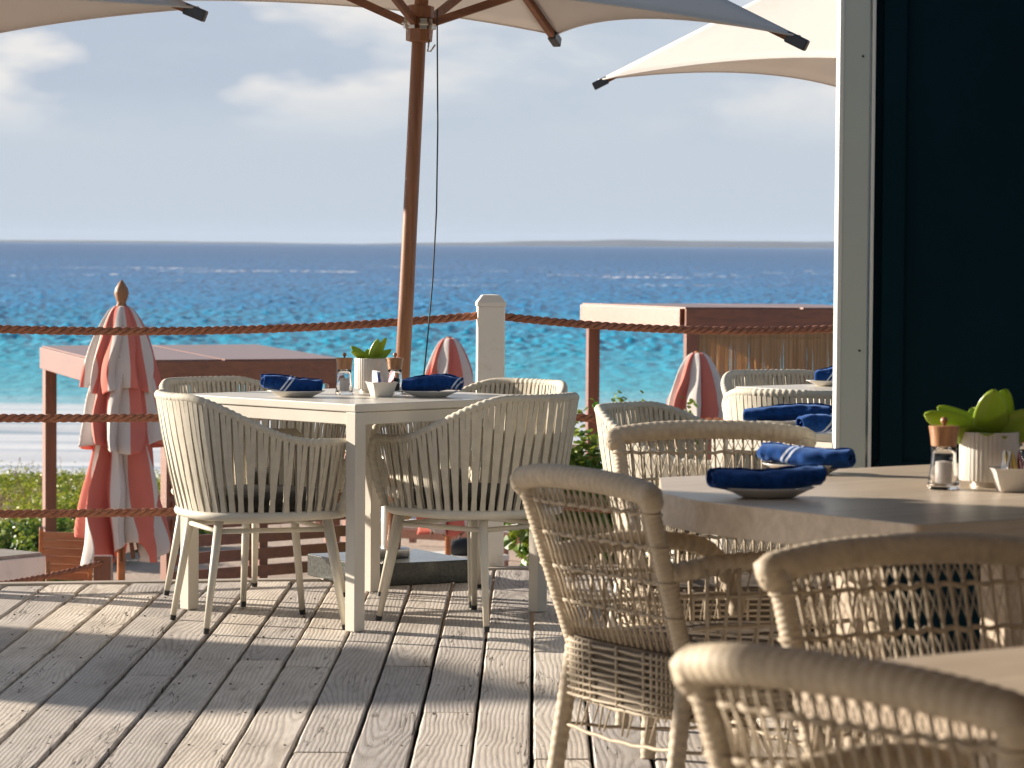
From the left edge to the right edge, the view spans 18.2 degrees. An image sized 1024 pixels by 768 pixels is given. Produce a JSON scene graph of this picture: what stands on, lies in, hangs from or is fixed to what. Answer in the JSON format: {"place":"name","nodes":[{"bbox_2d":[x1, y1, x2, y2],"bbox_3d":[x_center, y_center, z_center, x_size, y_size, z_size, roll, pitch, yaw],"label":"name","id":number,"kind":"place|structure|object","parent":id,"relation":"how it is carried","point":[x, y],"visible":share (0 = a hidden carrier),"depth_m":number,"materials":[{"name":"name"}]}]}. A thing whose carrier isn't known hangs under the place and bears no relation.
{"place":"outdoors","nodes":[
{"label":"outdoors","id":0,"kind":"place"},
{"bbox_2d":[0,240,334,243],"bbox_3d":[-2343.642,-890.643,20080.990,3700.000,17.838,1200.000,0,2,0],"label":"hills","id":1,"kind":"structure","parent":0,"point":[86,241],"depth_m":19690.76,"materials":[{"name":"grey"}]},
{"bbox_2d":[0,498,528,580],"bbox_3d":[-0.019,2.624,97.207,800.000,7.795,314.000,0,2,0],"label":"sand","id":2,"kind":"structure","parent":0,"point":[136,568],"depth_m":31.67,"materials":[{"name":"beige sand"}]},
{"bbox_2d":[0,549,45,581],"bbox_3d":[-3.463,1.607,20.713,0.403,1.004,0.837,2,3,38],"label":"daybed","id":3,"kind":"object","parent":2,"relation":"on","point":[16,564],"visible":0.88,"depth_m":20.75,"materials":[{"name":"white fabric"}]},
{"bbox_2d":[0,517,67,550],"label":"shrub","id":4,"kind":"object","parent":2,"relation":"on","point":[6,538],"visible":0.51,"depth_m":30.81,"materials":[{"name":"green plant"}]},
{"bbox_2d":[0,466,77,508],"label":"shrub","id":5,"kind":"object","parent":2,"relation":"on","point":[13,480],"visible":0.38,"depth_m":40.00,"materials":[{"name":"green plant"}]},
{"bbox_2d":[0,460,81,505],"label":"shrub","id":6,"kind":"object","parent":2,"relation":"on","point":[38,478],"visible":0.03,"depth_m":41.21,"materials":[{"name":"green plant"}]},
{"bbox_2d":[5,517,79,556],"bbox_3d":[-4.314,1.488,31.111,1.416,0.555,1.326,0,2,0],"label":"shrub","id":7,"kind":"object","parent":2,"relation":"on","point":[59,522],"visible":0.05,"depth_m":31.00,"materials":[{"name":"green plant"}]},
{"bbox_2d":[0,468,86,509],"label":"shrub","id":8,"kind":"object","parent":2,"relation":"on","point":[27,490],"visible":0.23,"depth_m":38.85,"materials":[{"name":"green plant"}]},
{"bbox_2d":[0,519,92,580],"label":"shrub","id":9,"kind":"object","parent":2,"relation":"on","point":[21,542],"visible":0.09,"depth_m":27.24,"materials":[{"name":"green plant"}]},
{"bbox_2d":[39,527,92,580],"bbox_3d":[-2.983,1.508,21.963,0.502,1.106,1.063,1,3,14],"label":"deck chair","id":10,"kind":"object","parent":2,"relation":"on","point":[62,552],"visible":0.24,"depth_m":21.69,"materials":[{"name":"orange wood"}]},
{"bbox_2d":[1,476,159,525],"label":"shrub","id":11,"kind":"object","parent":2,"relation":"on","point":[69,501],"visible":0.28,"depth_m":35.76,"materials":[{"name":"green plant"}]},
{"bbox_2d":[11,467,159,495],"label":"shrub","id":12,"kind":"object","parent":2,"relation":"on","point":[73,476],"visible":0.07,"depth_m":40.04,"materials":[{"name":"green plant"}]},
{"bbox_2d":[93,555,112,580],"bbox_3d":[-1.993,1.583,15.584,0.085,1.500,0.085,0,2,0],"label":"path post","id":13,"kind":"object","parent":2,"relation":"on","point":[103,571],"visible":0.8,"depth_m":15.51,"materials":[{"name":"brown wood"}]},
{"bbox_2d":[0,560,102,581],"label":"rope","id":14,"kind":"object","parent":13,"relation":"attached to","point":[66,571],"visible":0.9,"depth_m":15.40,"materials":[{"name":"brown fabric"}]},
{"bbox_2d":[62,467,159,488],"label":"shrub","id":15,"kind":"object","parent":2,"relation":"on","point":[85,475],"visible":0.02,"depth_m":41.49,"materials":[{"name":"green plant"}]},
{"bbox_2d":[74,280,170,579],"bbox_3d":[-2.312,0.780,19.045,0.581,2.799,0.571,0,3,-9],"label":"closed parasol","id":16,"kind":"object","parent":2,"relation":"on","point":[120,374],"visible":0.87,"depth_m":18.90,"materials":[{"name":"white cloth"},{"name":"orange cloth"},{"name":"teak"}]},
{"bbox_2d":[0,457,276,524],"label":"dune grass","id":17,"kind":"structure","parent":2,"relation":"on","point":[23,493],"depth_m":38.11,"materials":[{"name":"green plant"}]},
{"bbox_2d":[40,344,340,577],"bbox_3d":[-2.671,0.808,26.086,1.951,2.144,3.714,0,3,-16],"label":"cabana","id":18,"kind":"object","parent":2,"relation":"on","point":[254,361],"visible":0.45,"depth_m":25.51,"materials":[{"name":"wood"}]},
{"bbox_2d":[175,517,212,534],"bbox_3d":[-3.834,1.465,33.185,1.632,0.558,1.591,0,2,0],"label":"shrub","id":19,"kind":"object","parent":2,"relation":"on","point":[201,531],"visible":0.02,"depth_m":32.94,"materials":[{"name":"green plant"}]},
{"bbox_2d":[160,436,345,579],"bbox_3d":[-1.660,1.228,21.077,1.567,1.756,0.119,-2,3,-42],"label":"slatted screen","id":20,"kind":"object","parent":2,"relation":"on","point":[265,554],"visible":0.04,"depth_m":20.94,"materials":[{"name":"white paint"}]},
{"bbox_2d":[416,337,475,554],"bbox_3d":[-0.498,0.765,26.075,0.620,2.302,0.597,-2,3,-41],"label":"closed parasol","id":21,"kind":"object","parent":2,"relation":"on","point":[449,355],"visible":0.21,"depth_m":25.91,"materials":[{"name":"white cloth"},{"name":"coral orange cloth"},{"name":"teak"}]},
{"bbox_2d":[380,517,518,565],"bbox_3d":[-0.680,1.275,30.585,1.950,0.880,0.690,2,3,28],"label":"sun lounger","id":22,"kind":"object","parent":2,"relation":"on","point":[409,532],"visible":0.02,"depth_m":30.27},
{"bbox_2d":[433,551,508,565],"bbox_3d":[-0.520,1.665,29.200,0.800,0.228,0.600,-1,3,-30],"label":"side table","id":23,"kind":"object","parent":2,"relation":"on","point":[505,557],"visible":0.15,"depth_m":29.13,"materials":[{"name":"white paint"}]},
{"bbox_2d":[504,409,591,565],"bbox_3d":[0.234,1.104,21.867,0.743,2.084,0.527,0,2,0],"label":"shrub","id":24,"kind":"object","parent":2,"relation":"on","point":[521,551],"visible":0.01,"depth_m":21.83,"materials":[{"name":"green plant"}]},
{"bbox_2d":[517,428,614,578],"bbox_3d":[0.458,1.108,21.021,0.711,2.150,0.802,-2,3,-44],"label":"shrub","id":25,"kind":"object","parent":2,"relation":"on","point":[577,458],"visible":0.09,"depth_m":21.00,"materials":[{"name":"green plant"}]},
{"bbox_2d":[573,390,647,564],"bbox_3d":[0.638,1.095,21.705,0.649,2.120,0.631,0,2,0],"label":"shrub","id":26,"kind":"object","parent":2,"relation":"on","point":[594,404],"visible":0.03,"depth_m":21.61,"materials":[{"name":"green plant"}]},
{"bbox_2d":[615,390,703,562],"bbox_3d":[1.020,1.089,22.253,0.795,2.093,0.728,0,2,0],"label":"shrub","id":27,"kind":"object","parent":2,"relation":"on","point":[690,402],"depth_m":22.20,"materials":[{"name":"green plant"}]},
{"bbox_2d":[667,351,722,459],"bbox_3d":[1.388,0.881,24.060,0.574,2.254,0.656,2,3,29],"label":"closed parasol","id":28,"kind":"object","parent":2,"relation":"on","point":[698,379],"visible":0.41,"depth_m":23.89,"materials":[{"name":"white cloth"},{"name":"coral red cloth"},{"name":"teak"}]},
{"bbox_2d":[580,303,833,545],"bbox_3d":[1.938,0.620,26.716,2.480,2.551,1.680,0,3,-10],"label":"cabana","id":29,"kind":"object","parent":2,"relation":"on","point":[807,351],"visible":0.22,"depth_m":25.92,"materials":[{"name":"brown wood"}]},
{"bbox_2d":[592,0,836,89],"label":"parasol","id":30,"kind":"object","parent":2,"relation":"on","point":[714,48],"visible":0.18,"depth_m":16.72,"materials":[{"name":"white fabric"}]},
{"bbox_2d":[409,539,416,542],"bbox_3d":[-0.143,1.242,33.586,1.950,0.880,0.690,2,3,25],"label":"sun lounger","id":31,"kind":"object","parent":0,"point":[412,540],"depth_m":33.67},
{"bbox_2d":[0,242,833,478],"bbox_3d":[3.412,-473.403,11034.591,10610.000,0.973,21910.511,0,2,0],"label":"sea","id":32,"kind":"structure","parent":0,"point":[60,284],"depth_m":485.14,"materials":[{"name":"liquid"}]},
{"bbox_2d":[0,0,835,243],"label":"sky","id":33,"kind":"structure","parent":0,"point":[276,122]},
{"bbox_2d":[0,568,889,767],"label":"deck","id":34,"kind":"structure","parent":0,"point":[134,729],"depth_m":9.29,"materials":[{"name":"grey wood"}]},
{"bbox_2d":[154,389,345,633],"bbox_3d":[-0.868,0.413,10.681,0.649,0.786,0.630,-1,3,-21],"label":"tub chair","id":35,"kind":"object","parent":34,"relation":"on","point":[208,444],"visible":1,"depth_m":10.45,"materials":[{"name":"beige wicker"}]},
{"bbox_2d":[159,376,345,606],"bbox_3d":[-0.948,0.375,11.543,0.630,0.786,0.649,-2,4,-45],"label":"tub chair","id":36,"kind":"object","parent":34,"relation":"on","point":[210,384],"visible":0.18,"depth_m":11.69,"materials":[{"name":"beige wicker"}]},
{"bbox_2d":[0,564,648,637],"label":"deck edge","id":37,"kind":"object","parent":34,"relation":"attached to","point":[128,583],"visible":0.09,"depth_m":12.07,"materials":[{"name":"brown wood"}]},
{"bbox_2d":[475,294,505,565],"bbox_3d":[-0.088,0.198,12.681,0.116,1.108,0.116,0,3,-4],"label":"railing post","id":38,"kind":"object","parent":37,"relation":"on","point":[490,339],"visible":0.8,"depth_m":12.61,"materials":[{"name":"white paint"}]},
{"bbox_2d":[0,412,269,424],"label":"rope","id":39,"kind":"object","parent":38,"relation":"attached to","point":[56,418],"visible":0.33,"depth_m":12.14,"materials":[{"name":"brown fabric"}]},
{"bbox_2d":[0,505,380,519],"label":"rope","id":40,"kind":"object","parent":38,"relation":"attached to","point":[70,513],"visible":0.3,"depth_m":12.17,"materials":[{"name":"brown fabric"}]},
{"bbox_2d":[0,312,476,336],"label":"rope","id":41,"kind":"object","parent":38,"relation":"attached to","point":[130,331],"visible":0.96,"depth_m":12.32,"materials":[{"name":"brown fabric"}]},
{"bbox_2d":[563,504,609,514],"bbox_3d":[0.728,0.490,12.864,1.581,0.082,0.050,0,3,-12],"label":"rope","id":42,"kind":"object","parent":38,"relation":"attached to","point":[576,509],"visible":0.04,"depth_m":12.76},
{"bbox_2d":[576,413,723,422],"bbox_3d":[0.731,0.132,12.849,1.582,0.086,0.049,0,3,-13],"label":"rope","id":43,"kind":"object","parent":38,"relation":"attached to","point":[585,417],"visible":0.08,"depth_m":12.74,"materials":[{"name":"brown fabric"}]},
{"bbox_2d":[505,313,832,335],"bbox_3d":[0.733,-0.240,12.832,1.582,0.101,0.050,0,3,-12],"label":"rope","id":44,"kind":"object","parent":38,"relation":"attached to","point":[546,320],"visible":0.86,"depth_m":12.80,"materials":[{"name":"brown fabric"}]},
{"bbox_2d":[1,596,699,747],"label":"deck screws","id":45,"kind":"object","parent":34,"relation":"attached to","point":[248,659],"visible":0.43,"depth_m":9.80,"materials":[{"name":"grey metal"}]},
{"bbox_2d":[180,388,547,631],"bbox_3d":[-0.513,0.413,11.093,0.903,0.750,0.903,-2,4,-45],"label":"dining table","id":46,"kind":"object","parent":34,"relation":"on","point":[358,413],"visible":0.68,"depth_m":10.70,"materials":[{"name":"white wood"}]},
{"bbox_2d":[267,390,325,396],"bbox_3d":[-0.736,0.032,10.916,0.200,0.022,0.144,0,3,-8],"label":"plate","id":47,"kind":"object","parent":46,"relation":"on","point":[295,393],"visible":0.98,"depth_m":10.87,"materials":[{"name":"ceramic"}]},
{"bbox_2d":[260,373,322,390],"bbox_3d":[-0.752,0.001,10.914,0.213,0.066,0.093,3,2,-4],"label":"napkin","id":48,"kind":"object","parent":47,"relation":"on","point":[280,382],"visible":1,"depth_m":10.88,"materials":[{"name":"blue fabric"}]},
{"bbox_2d":[335,352,352,394],"bbox_3d":[-0.582,-0.037,11.123,0.064,0.146,0.064,0,2,0],"label":"salt mill","id":49,"kind":"object","parent":46,"relation":"on","point":[344,386],"visible":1,"depth_m":11.10,"materials":[{"name":"clear glass"}]},
{"bbox_2d":[351,338,390,392],"bbox_3d":[-0.498,-0.068,11.276,0.127,0.195,0.121,-2,4,-45],"label":"potted plant","id":50,"kind":"object","parent":46,"relation":"on","point":[370,360],"visible":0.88,"depth_m":11.25,"materials":[{"name":"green plant"}]},
{"bbox_2d":[365,381,397,396],"bbox_3d":[-0.447,0.018,10.959,0.102,0.052,0.102,0,3,-20],"label":"packet bowl","id":51,"kind":"object","parent":46,"relation":"on","point":[382,389],"visible":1,"depth_m":10.92,"materials":[{"name":"ceramic"}]},
{"bbox_2d":[372,371,377,381],"bbox_3d":[-0.468,-0.013,10.948,0.013,0.064,0.041,0,2,-31],"label":"sugar packet","id":52,"kind":"object","parent":51,"relation":"in","point":[374,376],"visible":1,"depth_m":10.94},
{"bbox_2d":[388,371,394,381],"bbox_3d":[-0.415,-0.012,10.970,0.013,0.064,0.041,14,-4,-26],"label":"sugar packet","id":53,"kind":"object","parent":51,"relation":"in","point":[391,376],"visible":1,"depth_m":10.96},
{"bbox_2d":[387,353,403,394],"bbox_3d":[-0.408,-0.037,11.150,0.064,0.146,0.064,0,2,0],"label":"pepper mill","id":54,"kind":"object","parent":46,"relation":"on","point":[395,364],"visible":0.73,"depth_m":11.13,"materials":[{"name":"clear glass"}]},
{"bbox_2d":[401,390,457,396],"bbox_3d":[-0.281,0.033,10.984,0.200,0.022,0.144,1,3,6],"label":"plate","id":55,"kind":"object","parent":46,"relation":"on","point":[445,393],"visible":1,"depth_m":10.94,"materials":[{"name":"ceramic"}]},
{"bbox_2d":[401,373,463,390],"bbox_3d":[-0.270,-0.004,10.988,0.208,0.066,0.099,2,3,8],"label":"napkin","id":56,"kind":"object","parent":55,"relation":"on","point":[439,382],"visible":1,"depth_m":10.96,"materials":[{"name":"blue fabric"}]},
{"bbox_2d":[308,456,467,585],"bbox_3d":[-0.464,0.504,12.154,0.470,0.472,0.470,-1,3,-29],"label":"umbrella stand","id":57,"kind":"object","parent":34,"relation":"on","point":[414,566],"visible":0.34,"depth_m":12.04,"materials":[{"name":"concrete"}]},
{"bbox_2d":[182,0,809,547],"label":"parasol","id":58,"kind":"object","parent":57,"relation":"on","point":[422,20],"visible":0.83,"depth_m":12.01,"materials":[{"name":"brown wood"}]},
{"bbox_2d":[369,377,567,607],"bbox_3d":[-0.127,0.380,11.563,0.649,0.786,0.630,-2,4,-45],"label":"tub chair","id":59,"kind":"object","parent":34,"relation":"on","point":[517,386],"visible":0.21,"depth_m":11.71,"materials":[{"name":"beige wicker"}]},
{"bbox_2d":[366,392,579,631],"bbox_3d":[-0.102,0.413,10.814,0.649,0.786,0.630,3,3,42],"label":"tub chair","id":60,"kind":"object","parent":34,"relation":"on","point":[532,429],"visible":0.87,"depth_m":10.57,"materials":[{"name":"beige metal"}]},
{"bbox_2d":[594,401,787,627],"bbox_3d":[0.578,0.458,9.890,0.649,0.786,0.630,2,3,30],"label":"tub chair","id":61,"kind":"object","parent":34,"relation":"on","point":[609,415],"visible":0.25,"depth_m":9.97,"materials":[{"name":"beige wicker"}]},
{"bbox_2d":[510,463,889,767],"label":"wicker armchair","id":62,"kind":"object","parent":34,"relation":"on","point":[624,670],"visible":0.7,"depth_m":6.76,"materials":[{"name":"wicker"}]},
{"bbox_2d":[605,420,832,758],"bbox_3d":[0.555,0.515,8.266,0.608,0.814,0.647,0,3,-6],"label":"wicker armchair","id":63,"kind":"object","parent":34,"relation":"on","point":[618,439],"visible":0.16,"depth_m":8.49,"materials":[{"name":"wicker"}]},
{"bbox_2d":[720,369,814,397],"bbox_3d":[1.138,0.345,12.566,0.630,0.786,0.649,-1,3,-27],"label":"tub chair","id":64,"kind":"object","parent":34,"relation":"on","point":[731,379],"visible":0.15,"depth_m":12.81,"materials":[{"name":"white wicker"}]},
{"bbox_2d":[711,439,831,553],"bbox_3d":[1.146,0.499,9.390,0.800,0.750,0.800,-2,4,-45],"label":"dining table","id":65,"kind":"object","parent":34,"relation":"on","point":[824,444],"visible":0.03,"depth_m":9.35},
{"bbox_2d":[756,420,795,425],"bbox_3d":[0.802,0.115,9.277,0.200,0.022,0.144,0,3,-5],"label":"plate","id":66,"kind":"object","parent":65,"relation":"on","point":[793,422],"visible":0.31,"depth_m":9.21,"materials":[{"name":"ceramic"}]},
{"bbox_2d":[743,403,832,420],"bbox_3d":[0.801,0.084,9.283,0.265,0.059,0.086,1,3,3],"label":"napkin","id":67,"kind":"object","parent":66,"relation":"on","point":[784,412],"visible":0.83,"depth_m":9.25,"materials":[{"name":"blue fabric"}]},
{"bbox_2d":[816,432,831,440],"bbox_3d":[0.851,0.141,8.677,0.200,0.022,0.144,0,3,-20],"label":"plate","id":68,"kind":"object","parent":65,"relation":"on","point":[823,436],"visible":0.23,"depth_m":8.62,"materials":[{"name":"ceramic"}]},
{"bbox_2d":[796,412,831,432],"bbox_3d":[0.859,0.107,8.682,0.178,0.060,0.088,0,3,-3],"label":"napkin","id":69,"kind":"object","parent":68,"relation":"on","point":[815,422],"visible":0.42,"depth_m":8.65,"materials":[{"name":"blue fabric"}]},
{"bbox_2d":[721,388,832,552],"bbox_3d":[1.058,0.399,11.329,0.630,0.786,0.649,2,3,27],"label":"tub chair","id":70,"kind":"object","parent":34,"relation":"on","point":[736,402],"visible":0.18,"depth_m":11.06,"materials":[{"name":"beige wicker"}]},
{"bbox_2d":[736,384,832,551],"bbox_3d":[1.397,0.390,11.948,0.800,0.750,0.800,-2,3,-40],"label":"dining table","id":71,"kind":"object","parent":34,"relation":"on","point":[801,387],"visible":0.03,"depth_m":11.93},
{"bbox_2d":[806,379,832,385],"bbox_3d":[1.207,-0.004,12.072,0.200,0.022,0.144,0,3,-5],"label":"plate","id":72,"kind":"object","parent":71,"relation":"on","point":[823,383],"visible":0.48,"depth_m":12.03,"materials":[{"name":"ceramic"}]},
{"bbox_2d":[814,365,832,380],"bbox_3d":[1.218,-0.038,12.075,0.154,0.067,0.096,1,3,5],"label":"napkin","id":73,"kind":"object","parent":72,"relation":"on","point":[825,374],"visible":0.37,"depth_m":12.04,"materials":[{"name":"blue fabric"}]},
{"bbox_2d":[659,463,1023,767],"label":"wooden table","id":74,"kind":"object","parent":34,"relation":"on","point":[845,502],"visible":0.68,"depth_m":6.58,"materials":[{"name":"grey wood"}]},
{"bbox_2d":[727,486,814,498],"bbox_3d":[0.536,0.226,6.693,0.200,0.022,0.144,0,3,-12],"label":"plate","id":75,"kind":"object","parent":74,"relation":"on","point":[768,493],"visible":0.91,"depth_m":6.64,"materials":[{"name":"ceramic"}]},
{"bbox_2d":[706,464,826,490],"bbox_3d":[0.535,0.199,6.692,0.247,0.056,0.102,-1,3,-10],"label":"napkin","id":76,"kind":"object","parent":75,"relation":"on","point":[790,477],"visible":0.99,"depth_m":6.66,"materials":[{"name":"blue fabric"}]},
{"bbox_2d":[763,462,836,473],"bbox_3d":[0.680,0.195,7.420,0.200,0.022,0.144,1,3,12],"label":"plate","id":77,"kind":"object","parent":74,"relation":"on","point":[774,464],"visible":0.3,"depth_m":7.39,"materials":[{"name":"ceramic"}]},
{"bbox_2d":[756,442,855,468],"bbox_3d":[0.679,0.167,7.416,0.240,0.056,0.096,2,3,30],"label":"napkin","id":78,"kind":"object","parent":77,"relation":"on","point":[838,458],"visible":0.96,"depth_m":7.38,"materials":[{"name":"blue fabric"}]},
{"bbox_2d":[927,417,959,489],"bbox_3d":[0.939,0.150,6.956,0.072,0.157,0.072,0,2,0],"label":"salt mill","id":79,"kind":"object","parent":74,"relation":"on","point":[943,473],"visible":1,"depth_m":6.93,"materials":[{"name":"clear glass"}]},
{"bbox_2d":[924,389,1023,487],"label":"potted plant","id":80,"kind":"object","parent":74,"relation":"on","point":[991,425],"visible":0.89,"depth_m":7.01,"materials":[{"name":"green plant"}]},
{"bbox_2d":[988,466,1023,492],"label":"packet bowl","id":81,"kind":"object","parent":74,"relation":"on","point":[1010,480],"visible":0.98,"depth_m":6.86,"materials":[{"name":"ceramic"}]},
{"bbox_2d":[1001,450,1010,468],"bbox_3d":[1.062,0.176,6.893,0.013,0.064,0.041,9,1,-12],"label":"sugar packet","id":82,"kind":"object","parent":81,"relation":"in","point":[1003,465],"visible":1,"depth_m":6.88},
{"bbox_2d":[1004,452,1009,468],"bbox_3d":[1.067,0.175,6.897,0.013,0.064,0.041,-5,2,10],"label":"sugar packet","id":83,"kind":"object","parent":81,"relation":"in","point":[1005,455],"visible":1,"depth_m":6.88},
{"bbox_2d":[1011,453,1016,468],"bbox_3d":[1.082,0.176,6.892,0.013,0.064,0.041,-7,1,9],"label":"sugar packet","id":84,"kind":"object","parent":81,"relation":"in","point":[1014,462],"visible":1,"depth_m":6.88},
{"bbox_2d":[1017,452,1023,468],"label":"sugar packet","id":85,"kind":"object","parent":81,"relation":"in","point":[1019,462],"visible":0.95,"depth_m":6.89},
{"bbox_2d":[669,642,1023,767],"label":"wicker armchair","id":86,"kind":"object","parent":34,"relation":"on","point":[702,673],"visible":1,"depth_m":3.67,"materials":[{"name":"wicker"}]},
{"bbox_2d":[832,0,876,468],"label":"column","id":87,"kind":"structure","parent":34,"relation":"on","point":[854,222],"depth_m":8.39,"materials":[{"name":"paint"}]},
{"bbox_2d":[753,532,1023,767],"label":"wicker armchair","id":88,"kind":"object","parent":34,"relation":"on","point":[777,571],"visible":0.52,"depth_m":5.16,"materials":[{"name":"wicker"}]},
{"bbox_2d":[802,647,1023,758],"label":"wooden table","id":89,"kind":"object","parent":34,"relation":"on","point":[1003,667],"visible":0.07,"depth_m":3.97,"materials":[{"name":"grey wood"}]},
{"bbox_2d":[871,0,1023,658],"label":"navy wall","id":90,"kind":"structure","parent":34,"relation":"on","point":[948,293],"depth_m":8.42,"materials":[{"name":"paint"}]},
{"bbox_2d":[451,531,466,555],"bbox_3d":[-0.405,1.443,29.093,0.404,0.226,0.203,0,3,-11],"label":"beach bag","id":91,"kind":"object","parent":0,"point":[459,546],"visible":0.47,"depth_m":29.00,"materials":[{"name":"fabric"}]},
{"bbox_2d":[348,638,653,767],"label":"deck joists","id":92,"kind":"object","parent":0,"point":[531,765],"depth_m":9.51,"materials":[{"name":"wood"}]},
{"bbox_2d":[334,239,833,247],"bbox_3d":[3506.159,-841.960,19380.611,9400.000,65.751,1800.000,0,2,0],"label":"hills","id":93,"kind":"structure","parent":0,"point":[670,243],"depth_m":18718.39,"materials":[{"name":"grey"}]},
{"bbox_2d":[1019,442,1023,465],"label":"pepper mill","id":94,"kind":"object","parent":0,"point":[1021,448],"visible":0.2,"depth_m":7.19,"materials":[{"name":"clear glass"}]},
{"bbox_3d":[-2.625,0.689,11.992,0.470,0.084,0.470,0,2,0],"label":"umbrella stand","id":95,"kind":"object","parent":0,"visible":0},
{"bbox_2d":[0,0,207,32],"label":"parasol","id":96,"kind":"object","parent":95,"relation":"on","point":[19,14],"visible":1,"depth_m":12.29,"materials":[{"name":"beige fabric"}]}
]}

